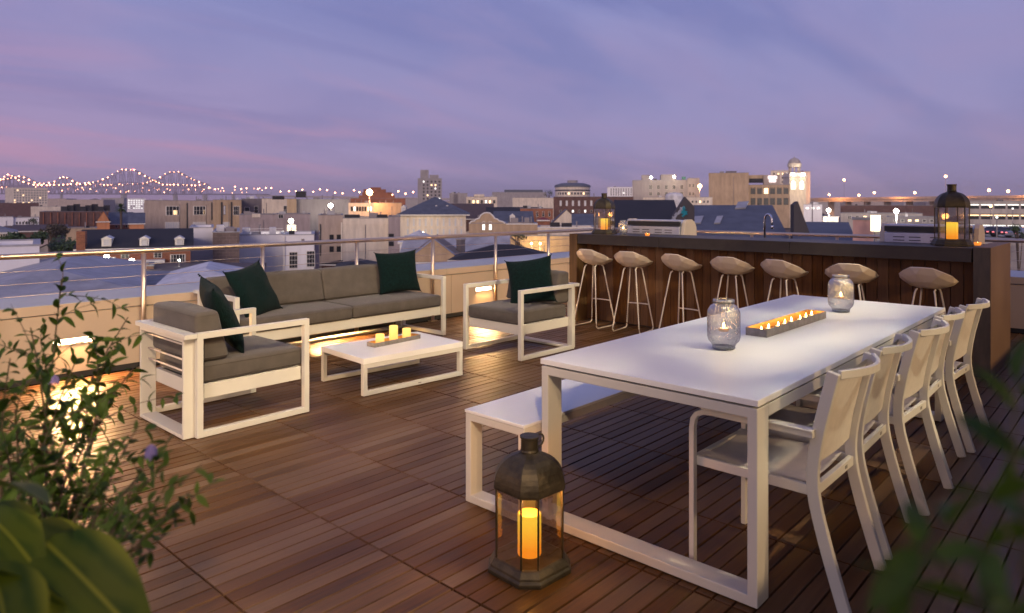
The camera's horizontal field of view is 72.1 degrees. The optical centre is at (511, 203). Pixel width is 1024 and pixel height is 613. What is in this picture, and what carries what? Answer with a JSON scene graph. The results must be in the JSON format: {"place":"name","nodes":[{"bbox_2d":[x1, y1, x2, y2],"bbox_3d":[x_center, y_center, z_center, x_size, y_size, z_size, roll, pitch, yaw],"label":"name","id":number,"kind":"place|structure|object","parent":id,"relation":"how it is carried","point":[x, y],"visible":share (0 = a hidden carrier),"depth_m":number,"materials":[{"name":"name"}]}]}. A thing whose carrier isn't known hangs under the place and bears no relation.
{"place":"outdoors","nodes":[
{"label":"outdoors","id":0,"kind":"place"},
{"bbox_2d":[59,200,114,211],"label":"building","id":1,"kind":"structure","parent":0,"point":[111,203],"depth_m":914.70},
{"bbox_2d":[108,212,132,228],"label":"building","id":2,"kind":"structure","parent":0,"point":[114,217],"depth_m":188.45,"materials":[{"name":"red brick"}]},
{"bbox_2d":[0,171,269,194],"bbox_3d":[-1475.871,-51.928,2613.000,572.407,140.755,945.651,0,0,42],"label":"truss bridge","id":3,"kind":"structure","parent":0,"point":[72,180],"depth_m":2630.59,"materials":[{"name":"grey metal"}]},
{"bbox_2d":[212,225,239,262],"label":"block building","id":4,"kind":"structure","parent":0,"point":[222,235],"depth_m":80.60,"materials":[{"name":"concrete"}]},
{"bbox_2d":[213,196,240,229],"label":"apartment building","id":5,"kind":"structure","parent":0,"point":[226,213],"depth_m":201.37,"materials":[{"name":"beige concrete"}]},
{"bbox_2d":[239,224,283,271],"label":"white building","id":6,"kind":"structure","parent":0,"point":[247,235],"depth_m":93.13,"materials":[{"name":"concrete"}]},
{"bbox_2d":[262,198,286,212],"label":"apartment building","id":7,"kind":"structure","parent":0,"point":[270,205],"depth_m":196.93,"materials":[{"name":"beige concrete"}]},
{"bbox_2d":[349,200,373,215],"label":"cream building","id":8,"kind":"structure","parent":0,"point":[361,209],"depth_m":262.91,"materials":[{"name":"concrete"}]},
{"bbox_2d":[374,200,401,215],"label":"tan building","id":9,"kind":"structure","parent":0,"point":[393,208],"depth_m":255.81,"materials":[{"name":"beige concrete"}]},
{"bbox_2d":[418,170,441,203],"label":"tower building","id":10,"kind":"structure","parent":0,"point":[429,188],"depth_m":520.98,"materials":[{"name":"grey concrete"}]},
{"bbox_2d":[400,236,509,254],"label":"gable house","id":11,"kind":"structure","parent":0,"point":[478,242],"depth_m":77.01,"materials":[{"name":"metal"}]},
{"bbox_2d":[450,203,493,230],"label":"long roof building","id":12,"kind":"structure","parent":0,"point":[474,210],"depth_m":237.42,"materials":[{"name":"brown brick"}]},
{"bbox_2d":[447,244,546,260],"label":"gable house","id":13,"kind":"structure","parent":0,"point":[503,251],"depth_m":59.36,"materials":[{"name":"beige"}]},
{"bbox_2d":[0,302,1023,612],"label":"deck","id":14,"kind":"structure","parent":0,"point":[342,496],"depth_m":3.44,"materials":[{"name":"brown"}]},
{"bbox_2d":[135,301,308,439],"bbox_3d":[-1.984,1.056,4.832,0.798,0.787,0.852,0,0,42],"label":"armchair","id":15,"kind":"object","parent":14,"relation":"on","point":[201,361],"visible":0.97,"depth_m":4.60,"materials":[{"name":"white metal"}]},
{"bbox_2d":[198,274,243,352],"bbox_3d":[-1.983,0.755,4.796,0.156,0.525,0.525,-27,20,-28],"label":"pillow","id":16,"kind":"object","parent":15,"relation":"on","point":[212,296],"visible":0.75,"depth_m":4.64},
{"bbox_2d":[0,252,568,390],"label":"parapet wall","id":17,"kind":"structure","parent":14,"relation":"attached to","point":[32,311],"depth_m":6.13,"materials":[{"name":"beige"}]},
{"bbox_2d":[0,227,609,368],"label":"railing","id":18,"kind":"object","parent":14,"relation":"on","point":[143,251],"visible":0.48,"depth_m":7.00,"materials":[{"name":"metal"}]},
{"bbox_2d":[193,263,445,345],"bbox_3d":[-1.834,1.057,7.112,0.812,0.787,2.408,0,0,42],"label":"sofa","id":19,"kind":"object","parent":14,"relation":"on","point":[328,299],"visible":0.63,"depth_m":7.10,"materials":[{"name":"grey fabric"}]},
{"bbox_2d":[222,258,282,316],"bbox_3d":[-2.336,0.790,6.366,0.162,0.524,0.525,-25,0,18],"label":"pillow","id":20,"kind":"object","parent":19,"relation":"on","point":[250,285],"visible":0.84,"depth_m":6.29,"materials":[{"name":"fabric"}]},
{"bbox_2d":[374,248,421,294],"bbox_3d":[-1.258,0.756,7.750,0.495,0.496,0.160,-3,-13,-26],"label":"pillow","id":21,"kind":"object","parent":19,"relation":"on","point":[397,272],"visible":0.99,"depth_m":7.69,"materials":[{"name":"fabric"}]},
{"bbox_2d":[321,332,462,396],"bbox_3d":[-0.985,1.306,5.820,0.960,0.288,0.650,0,0,-44],"label":"coffee table","id":22,"kind":"object","parent":14,"relation":"on","point":[373,359],"visible":0.91,"depth_m":5.67,"materials":[{"name":"white laminate"}]},
{"bbox_2d":[367,333,420,347],"bbox_3d":[-0.984,1.144,5.888,0.100,0.035,0.500,0,0,39],"label":"candle tray","id":23,"kind":"object","parent":22,"relation":"on","point":[400,339],"visible":0.94,"depth_m":5.84,"materials":[{"name":"wood"}]},
{"bbox_2d":[463,270,578,360],"bbox_3d":[0.095,1.056,7.016,0.798,0.787,0.852,0,0,44],"label":"armchair","id":24,"kind":"object","parent":14,"relation":"on","point":[520,319],"visible":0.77,"depth_m":6.87,"materials":[{"name":"white metal"}]},
{"bbox_2d":[504,253,556,302],"bbox_3d":[0.184,0.770,6.986,0.495,0.496,0.160,-9,-18,10],"label":"pillow","id":25,"kind":"object","parent":24,"relation":"on","point":[530,274],"visible":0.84,"depth_m":6.93,"materials":[{"name":"fabric"}]},
{"bbox_2d":[488,432,570,589],"bbox_3d":[0.069,1.187,2.800,0.290,0.526,0.290,0,0,-44],"label":"lantern","id":26,"kind":"object","parent":14,"relation":"on","point":[528,559],"visible":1,"depth_m":2.74,"materials":[{"name":"brown metal"}]},
{"bbox_2d":[465,379,638,521],"bbox_3d":[0.789,1.221,4.245,0.385,0.446,2.600,0,0,42],"label":"bench","id":27,"kind":"object","parent":14,"relation":"on","point":[518,414],"visible":0.38,"depth_m":3.41,"materials":[{"name":"white laminate"}]},
{"bbox_2d":[575,249,614,328],"bbox_3d":[0.980,0.990,8.346,0.450,0.918,0.410,0,0,42],"label":"bar stool","id":28,"kind":"object","parent":14,"relation":"on","point":[591,257],"visible":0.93,"depth_m":8.25,"materials":[{"name":"beige metal"}]},
{"bbox_2d":[612,251,653,333],"bbox_3d":[1.379,0.990,7.991,0.450,0.918,0.410,0,0,35],"label":"bar stool","id":29,"kind":"object","parent":14,"relation":"on","point":[629,259],"visible":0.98,"depth_m":7.90,"materials":[{"name":"beige metal"}]},
{"bbox_2d":[658,254,701,328],"bbox_3d":[1.823,0.990,7.562,0.410,0.918,0.450,0,0,-42],"label":"bar stool","id":30,"kind":"object","parent":14,"relation":"on","point":[677,262],"visible":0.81,"depth_m":7.47,"materials":[{"name":"beige metal"}]},
{"bbox_2d":[710,256,754,313],"bbox_3d":[2.253,0.990,7.190,0.450,0.918,0.410,0,0,39],"label":"bar stool","id":31,"kind":"object","parent":14,"relation":"on","point":[730,266],"visible":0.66,"depth_m":7.08,"materials":[{"name":"beige metal"}]},
{"bbox_2d":[540,295,944,608],"bbox_3d":[1.519,1.075,3.950,1.010,0.750,3.020,0,0,42],"label":"dining table","id":32,"kind":"object","parent":14,"relation":"on","point":[756,381],"visible":0.92,"depth_m":3.08,"materials":[{"name":"white laminate"}]},
{"bbox_2d":[707,298,740,350],"bbox_3d":[1.020,0.580,3.390,0.154,0.240,0.154,0,0,42],"label":"glass jar","id":33,"kind":"object","parent":32,"relation":"on","point":[725,347],"visible":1,"depth_m":3.37,"materials":[{"name":"grey"}]},
{"bbox_2d":[746,309,825,337],"bbox_3d":[1.580,0.678,4.016,0.115,0.042,0.860,0,0,43],"label":"candle tray","id":34,"kind":"object","parent":32,"relation":"on","point":[758,331],"visible":0.96,"depth_m":3.96,"materials":[{"name":"wood"}]},
{"bbox_2d":[828,274,853,312],"bbox_3d":[2.126,0.580,4.547,0.154,0.240,0.154,0,0,42],"label":"glass jar","id":35,"kind":"object","parent":32,"relation":"on","point":[851,304],"visible":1,"depth_m":4.52,"materials":[{"name":"grey"}]},
{"bbox_2d":[760,259,808,300],"bbox_3d":[2.643,0.990,6.828,0.410,0.918,0.450,0,0,-40],"label":"bar stool","id":36,"kind":"object","parent":14,"relation":"on","point":[780,269],"visible":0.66,"depth_m":6.71,"materials":[{"name":"beige metal"}]},
{"bbox_2d":[689,352,884,612],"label":"dining chair","id":37,"kind":"object","parent":14,"relation":"on","point":[840,399],"visible":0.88,"depth_m":2.74,"materials":[{"name":"metal"}]},
{"bbox_2d":[569,231,1009,377],"bbox_3d":[2.690,0.907,7.674,4.390,1.085,1.064,0,0,42],"label":"bar counter","id":38,"kind":"object","parent":14,"relation":"on","point":[980,271],"visible":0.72,"depth_m":7.15,"materials":[{"name":"wood"}]},
{"bbox_2d":[591,193,616,233],"bbox_3d":[1.141,0.124,8.700,0.276,0.501,0.276,0,0,30],"label":"lantern","id":39,"kind":"object","parent":38,"relation":"on","point":[603,202],"visible":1,"depth_m":8.64,"materials":[{"name":"brown metal"}]},
{"bbox_2d":[626,218,696,234],"bbox_3d":[1.873,0.372,8.908,0.840,0.353,0.351,0,0,42],"label":"grill","id":40,"kind":"object","parent":38,"relation":"on","point":[671,227],"visible":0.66,"depth_m":8.71,"materials":[{"name":"metal"}]},
{"bbox_2d":[879,223,984,244],"bbox_3d":[4.094,0.372,6.876,0.840,0.353,0.351,0,0,42],"label":"grill","id":41,"kind":"object","parent":38,"relation":"on","point":[915,233],"visible":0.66,"depth_m":6.81,"materials":[{"name":"metal"}]},
{"bbox_2d":[930,184,973,246],"bbox_3d":[3.925,0.102,6.276,0.300,0.546,0.300,0,0,20],"label":"lantern","id":42,"kind":"object","parent":38,"relation":"on","point":[951,197],"visible":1,"depth_m":6.22,"materials":[{"name":"brown metal"}]},
{"bbox_2d":[615,228,1023,269],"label":"railing","id":43,"kind":"object","parent":14,"relation":"on","point":[752,233],"visible":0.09,"depth_m":9.27,"materials":[{"name":"metal"}]},
{"bbox_2d":[768,333,912,558],"bbox_3d":[1.466,1.024,3.209,0.632,0.863,0.526,0,0,41],"label":"dining chair","id":44,"kind":"object","parent":14,"relation":"on","point":[878,393],"visible":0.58,"depth_m":3.14,"materials":[{"name":"white fabric"}]},
{"bbox_2d":[825,263,878,300],"bbox_3d":[3.091,0.990,6.404,0.450,0.918,0.410,0,0,33],"label":"bar stool","id":45,"kind":"object","parent":14,"relation":"on","point":[859,274],"visible":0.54,"depth_m":6.28,"materials":[{"name":"beige metal"}]},
{"bbox_2d":[796,319,953,515],"bbox_3d":[1.878,1.024,3.615,0.632,0.863,0.526,0,0,45],"label":"dining chair","id":46,"kind":"object","parent":14,"relation":"on","point":[913,376],"visible":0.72,"depth_m":3.44,"materials":[{"name":"plastic"}]},
{"bbox_2d":[892,306,964,478],"bbox_3d":[2.228,1.024,4.039,0.632,0.863,0.526,0,0,41],"label":"dining chair","id":47,"kind":"object","parent":14,"relation":"on","point":[950,318],"visible":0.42,"depth_m":4.04,"materials":[{"name":"white fabric"}]},
{"bbox_2d":[899,267,958,370],"bbox_3d":[3.555,0.990,6.004,0.410,0.918,0.450,0,0,-44],"label":"bar stool","id":48,"kind":"object","parent":14,"relation":"on","point":[921,278],"visible":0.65,"depth_m":5.89,"materials":[{"name":"beige metal"}]},
{"bbox_2d":[897,298,989,452],"bbox_3d":[2.638,1.024,4.441,0.526,0.863,0.632,0,0,-45],"label":"dining chair","id":49,"kind":"object","parent":14,"relation":"on","point":[961,339],"visible":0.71,"depth_m":4.24,"materials":[{"name":"white fabric"}]},
{"bbox_2d":[1010,270,1023,333],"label":"parapet wall","id":50,"kind":"structure","parent":14,"relation":"attached to","point":[1016,301],"depth_m":7.87,"materials":[{"name":"beige"}]},
{"bbox_2d":[0,0,1023,200],"label":"sky","id":51,"kind":"structure","parent":0,"point":[886,98],"materials":[{"name":"purple"}]},
{"bbox_2d":[492,190,545,206],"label":"long roof building","id":52,"kind":"structure","parent":0,"point":[505,198],"depth_m":600.52,"materials":[{"name":"stone"}]},
{"bbox_2d":[513,196,553,221],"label":"flat building","id":53,"kind":"structure","parent":0,"point":[545,202],"depth_m":419.99,"materials":[{"name":"concrete"}]},
{"bbox_2d":[520,204,552,224],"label":"brick building","id":54,"kind":"structure","parent":0,"point":[540,212],"depth_m":184.92,"materials":[{"name":"red brick"}]},
{"bbox_2d":[537,219,593,234],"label":"mission wing","id":55,"kind":"structure","parent":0,"point":[555,226],"depth_m":107.94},
{"bbox_2d":[554,180,590,196],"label":"rounded building","id":56,"kind":"structure","parent":0,"point":[572,188],"depth_m":685.35,"materials":[{"name":"stone"}]},
{"bbox_2d":[554,196,633,227],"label":"brick building","id":57,"kind":"structure","parent":0,"point":[579,205],"depth_m":229.44,"materials":[{"name":"red brick"}]},
{"bbox_2d":[632,174,686,199],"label":"grey building","id":58,"kind":"structure","parent":0,"point":[646,186],"depth_m":328.44,"materials":[{"name":"concrete"}]},
{"bbox_2d":[803,201,821,221],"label":"yard building","id":59,"kind":"structure","parent":0,"point":[817,211],"depth_m":199.01,"materials":[{"name":"concrete"}]},
{"bbox_2d":[840,209,922,240],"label":"yard building","id":60,"kind":"structure","parent":0,"point":[846,216],"depth_m":187.85,"materials":[{"name":"concrete"}]},
{"bbox_2d":[840,204,947,223],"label":"yard building","id":61,"kind":"structure","parent":0,"point":[926,210],"depth_m":319.52,"materials":[{"name":"brown brick"}]},
{"bbox_2d":[886,212,933,223],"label":"yard building","id":62,"kind":"structure","parent":0,"point":[906,219],"depth_m":158.06,"materials":[{"name":"grey metal"}]},
{"bbox_2d":[851,339,1023,612],"bbox_3d":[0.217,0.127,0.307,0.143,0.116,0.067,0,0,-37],"label":"flowering shrub","id":63,"kind":"object","parent":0,"point":[896,576],"visible":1,"depth_m":0.29,"materials":[{"name":"green plant"}]},
{"bbox_2d":[970,198,1023,226],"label":"parking garage","id":64,"kind":"structure","parent":0,"point":[1001,209],"depth_m":185.74,"materials":[{"name":"concrete"}]},
{"label":"ground","id":65,"kind":"structure","parent":0,"visible":0},
{"bbox_2d":[0,202,38,216],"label":"wharf shed","id":66,"kind":"structure","parent":65,"relation":"on","point":[16,209],"depth_m":539.41,"materials":[{"name":"brown brick"}]},
{"bbox_2d":[0,239,40,271],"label":"plant room","id":67,"kind":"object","parent":65,"relation":"on","point":[13,246],"visible":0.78,"depth_m":44.52,"materials":[{"name":"metal"}]},
{"bbox_2d":[0,231,48,246],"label":"tree","id":68,"kind":"object","parent":65,"relation":"on","point":[42,237],"visible":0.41,"depth_m":87.30,"materials":[{"name":"green plant"}]},
{"bbox_2d":[5,187,47,205],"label":"pale apartments","id":69,"kind":"structure","parent":65,"relation":"on","point":[27,195],"depth_m":913.00,"materials":[{"name":"grey concrete"}]},
{"bbox_2d":[12,224,67,238],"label":"brown roof house","id":70,"kind":"structure","parent":65,"relation":"on","point":[27,230],"depth_m":173.84,"materials":[{"name":"brick"}]},
{"bbox_2d":[38,223,70,251],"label":"tree","id":71,"kind":"object","parent":65,"relation":"on","point":[55,230],"visible":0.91,"depth_m":111.94,"materials":[{"name":"green plant"}]},
{"bbox_2d":[46,235,75,251],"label":"tree","id":72,"kind":"object","parent":65,"relation":"on","point":[61,246],"visible":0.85,"depth_m":91.84,"materials":[{"name":"green plant"}]},
{"bbox_2d":[0,256,140,297],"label":"hip roof building","id":73,"kind":"structure","parent":65,"relation":"on","point":[80,273],"depth_m":36.35,"materials":[{"name":"metal"}]},
{"bbox_2d":[39,204,110,226],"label":"brick terrace","id":74,"kind":"structure","parent":65,"relation":"on","point":[77,215],"depth_m":266.09,"materials":[{"name":"brown brick"}]},
{"bbox_2d":[73,228,193,262],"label":"mansard building","id":75,"kind":"structure","parent":65,"relation":"on","point":[97,239],"depth_m":73.73,"materials":[{"name":"grey brick"}]},
{"bbox_2d":[0,169,267,199],"bbox_3d":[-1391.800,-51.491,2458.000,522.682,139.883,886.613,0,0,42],"label":"truss bridge","id":76,"kind":"structure","parent":65,"relation":"on","point":[175,196],"depth_m":2473.41,"materials":[{"name":"grey metal"}]},
{"bbox_2d":[128,213,144,228],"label":"orange house","id":77,"kind":"structure","parent":65,"relation":"on","point":[136,220],"depth_m":177.84,"materials":[{"name":"paint"}]},
{"bbox_2d":[144,197,187,228],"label":"apartment building","id":78,"kind":"structure","parent":65,"relation":"on","point":[160,213],"depth_m":207.38,"materials":[{"name":"beige concrete"}]},
{"bbox_2d":[156,261,243,284],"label":"hip roof building","id":79,"kind":"structure","parent":65,"relation":"on","point":[180,276],"depth_m":38.84,"materials":[{"name":"beige"}]},
{"bbox_2d":[188,196,212,227],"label":"apartment building","id":80,"kind":"structure","parent":65,"relation":"on","point":[200,211],"depth_m":205.26,"materials":[{"name":"beige concrete"}]},
{"bbox_2d":[189,224,213,262],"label":"white building","id":81,"kind":"structure","parent":65,"relation":"on","point":[203,234],"depth_m":84.59,"materials":[{"name":"paint"}]},
{"bbox_2d":[146,263,266,271],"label":"flat roof building","id":82,"kind":"structure","parent":65,"relation":"on","point":[166,267],"depth_m":68.60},
{"bbox_2d":[241,196,261,213],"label":"apartment building","id":83,"kind":"structure","parent":65,"relation":"on","point":[251,203],"depth_m":215.06,"materials":[{"name":"concrete"}]},
{"bbox_2d":[239,209,274,233],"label":"parapet building","id":84,"kind":"structure","parent":65,"relation":"on","point":[252,220],"depth_m":151.16,"materials":[{"name":"grey concrete"}]},
{"bbox_2d":[275,209,309,232],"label":"parapet building","id":85,"kind":"structure","parent":65,"relation":"on","point":[300,220],"depth_m":153.24,"materials":[{"name":"grey concrete"}]},
{"bbox_2d":[283,230,314,270],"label":"white building","id":86,"kind":"structure","parent":65,"relation":"on","point":[297,257],"depth_m":89.03,"materials":[{"name":"paint"}]},
{"bbox_2d":[272,191,348,230],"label":"grey building","id":87,"kind":"structure","parent":65,"relation":"on","point":[314,207],"depth_m":179.40,"materials":[{"name":"silver concrete"}]},
{"bbox_2d":[318,208,342,267],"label":"taupe building","id":88,"kind":"structure","parent":65,"relation":"on","point":[330,225],"depth_m":128.52,"materials":[{"name":"beige concrete"}]},
{"bbox_2d":[343,212,387,261],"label":"taupe building","id":89,"kind":"structure","parent":65,"relation":"on","point":[371,225],"depth_m":122.69,"materials":[{"name":"beige concrete"}]},
{"bbox_2d":[351,187,405,205],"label":"stepped building","id":90,"kind":"structure","parent":65,"relation":"on","point":[378,194],"depth_m":292.71,"materials":[{"name":"red brick"}]},
{"bbox_2d":[388,215,400,252],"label":"taupe building","id":91,"kind":"structure","parent":65,"relation":"on","point":[394,226],"depth_m":121.67,"materials":[{"name":"beige concrete"}]},
{"bbox_2d":[396,197,469,236],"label":"slate roof house","id":92,"kind":"structure","parent":65,"relation":"on","point":[434,216],"depth_m":165.62,"materials":[{"name":"beige"}]},
{"bbox_2d":[415,234,459,263],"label":"gable house","id":93,"kind":"structure","parent":65,"relation":"on","point":[446,255],"depth_m":62.19,"materials":[{"name":"beige"}]},
{"bbox_2d":[469,212,505,233],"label":"mission house","id":94,"kind":"structure","parent":65,"relation":"on","point":[486,222],"depth_m":112.00,"materials":[{"name":"beige concrete"}]},
{"bbox_2d":[493,211,533,221],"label":"gable house","id":95,"kind":"structure","parent":65,"relation":"on","point":[506,216],"depth_m":168.76,"materials":[{"name":"grey brick"}]},
{"bbox_2d":[505,216,537,234],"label":"mission wing","id":96,"kind":"structure","parent":65,"relation":"on","point":[513,225],"depth_m":112.03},
{"bbox_2d":[504,235,568,252],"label":"garden wall","id":97,"kind":"structure","parent":65,"relation":"on","point":[560,242],"depth_m":92.06,"materials":[{"name":"beige concrete"}]},
{"bbox_2d":[614,200,675,231],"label":"slate roof building","id":98,"kind":"structure","parent":65,"relation":"on","point":[625,210],"depth_m":58.71,"materials":[{"name":"grey stone"}]},
{"bbox_2d":[643,194,711,204],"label":"flat building","id":99,"kind":"structure","parent":65,"relation":"on","point":[695,200],"depth_m":236.76,"materials":[{"name":"concrete"}]},
{"bbox_2d":[671,197,693,220],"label":"gable wall","id":100,"kind":"structure","parent":65,"relation":"on","point":[684,209],"depth_m":50.00,"materials":[{"name":"grey paint"}]},
{"bbox_2d":[709,171,748,204],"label":"tan hotel","id":101,"kind":"structure","parent":65,"relation":"on","point":[729,188],"depth_m":248.20,"materials":[{"name":"beige concrete"}]},
{"bbox_2d":[693,201,788,237],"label":"slate roof building","id":102,"kind":"structure","parent":65,"relation":"on","point":[742,216],"depth_m":53.43,"materials":[{"name":"grey brick"}]},
{"bbox_2d":[749,175,789,227],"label":"tan hotel","id":103,"kind":"structure","parent":65,"relation":"on","point":[773,191],"depth_m":247.78,"materials":[{"name":"beige concrete"}]},
{"bbox_2d":[782,156,806,215],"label":"clock tower","id":104,"kind":"structure","parent":65,"relation":"on","point":[796,182],"depth_m":395.33,"materials":[{"name":"beige"}]},
{"bbox_2d":[790,201,809,238],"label":"gable wall","id":105,"kind":"structure","parent":65,"relation":"on","point":[798,224],"depth_m":46.00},
{"bbox_2d":[793,222,852,240],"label":"slate roof building","id":106,"kind":"structure","parent":65,"relation":"on","point":[832,227],"depth_m":46.83,"materials":[{"name":"grey brick"}]},
{"bbox_2d":[852,217,872,240],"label":"chimney wall","id":107,"kind":"structure","parent":65,"relation":"on","point":[861,225],"depth_m":39.78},
{"bbox_2d":[810,195,1023,215],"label":"viaduct","id":108,"kind":"object","parent":65,"relation":"on","point":[885,200],"visible":0.33,"depth_m":455.43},
{"bbox_2d":[985,234,1023,270],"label":"parking deck","id":109,"kind":"structure","parent":65,"relation":"on","point":[1013,264],"depth_m":87.98,"materials":[{"name":"concrete"}]},
{"bbox_3d":[-0.856,1.230,1.101,1.150,0.440,0.770,0,0,42],"label":"planter","id":110,"kind":"object","parent":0,"visible":0},
{"bbox_2d":[5,445,143,565],"bbox_3d":[-0.757,0.596,1.147,0.291,0.452,0.337,0,0,-24],"label":"flowering shrub","id":111,"kind":"object","parent":110,"relation":"in","point":[48,458],"visible":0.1,"depth_m":1.10,"materials":[{"name":"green plant"}]},
{"bbox_2d":[0,479,150,612],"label":"broad leaf plant","id":112,"kind":"object","parent":110,"relation":"in","point":[55,565],"visible":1,"depth_m":0.76,"materials":[{"name":"green plant"}]},
{"bbox_2d":[0,252,182,538],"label":"flowering shrub","id":113,"kind":"object","parent":110,"relation":"in","point":[90,428],"visible":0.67,"depth_m":1.46,"materials":[{"name":"green plant"}]},
{"bbox_2d":[73,420,225,577],"bbox_3d":[-0.562,0.509,1.005,0.269,0.344,0.186,0,0,42],"label":"flowering shrub","id":114,"kind":"object","parent":110,"relation":"in","point":[122,507],"visible":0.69,"depth_m":1.01,"materials":[{"name":"green plant"}]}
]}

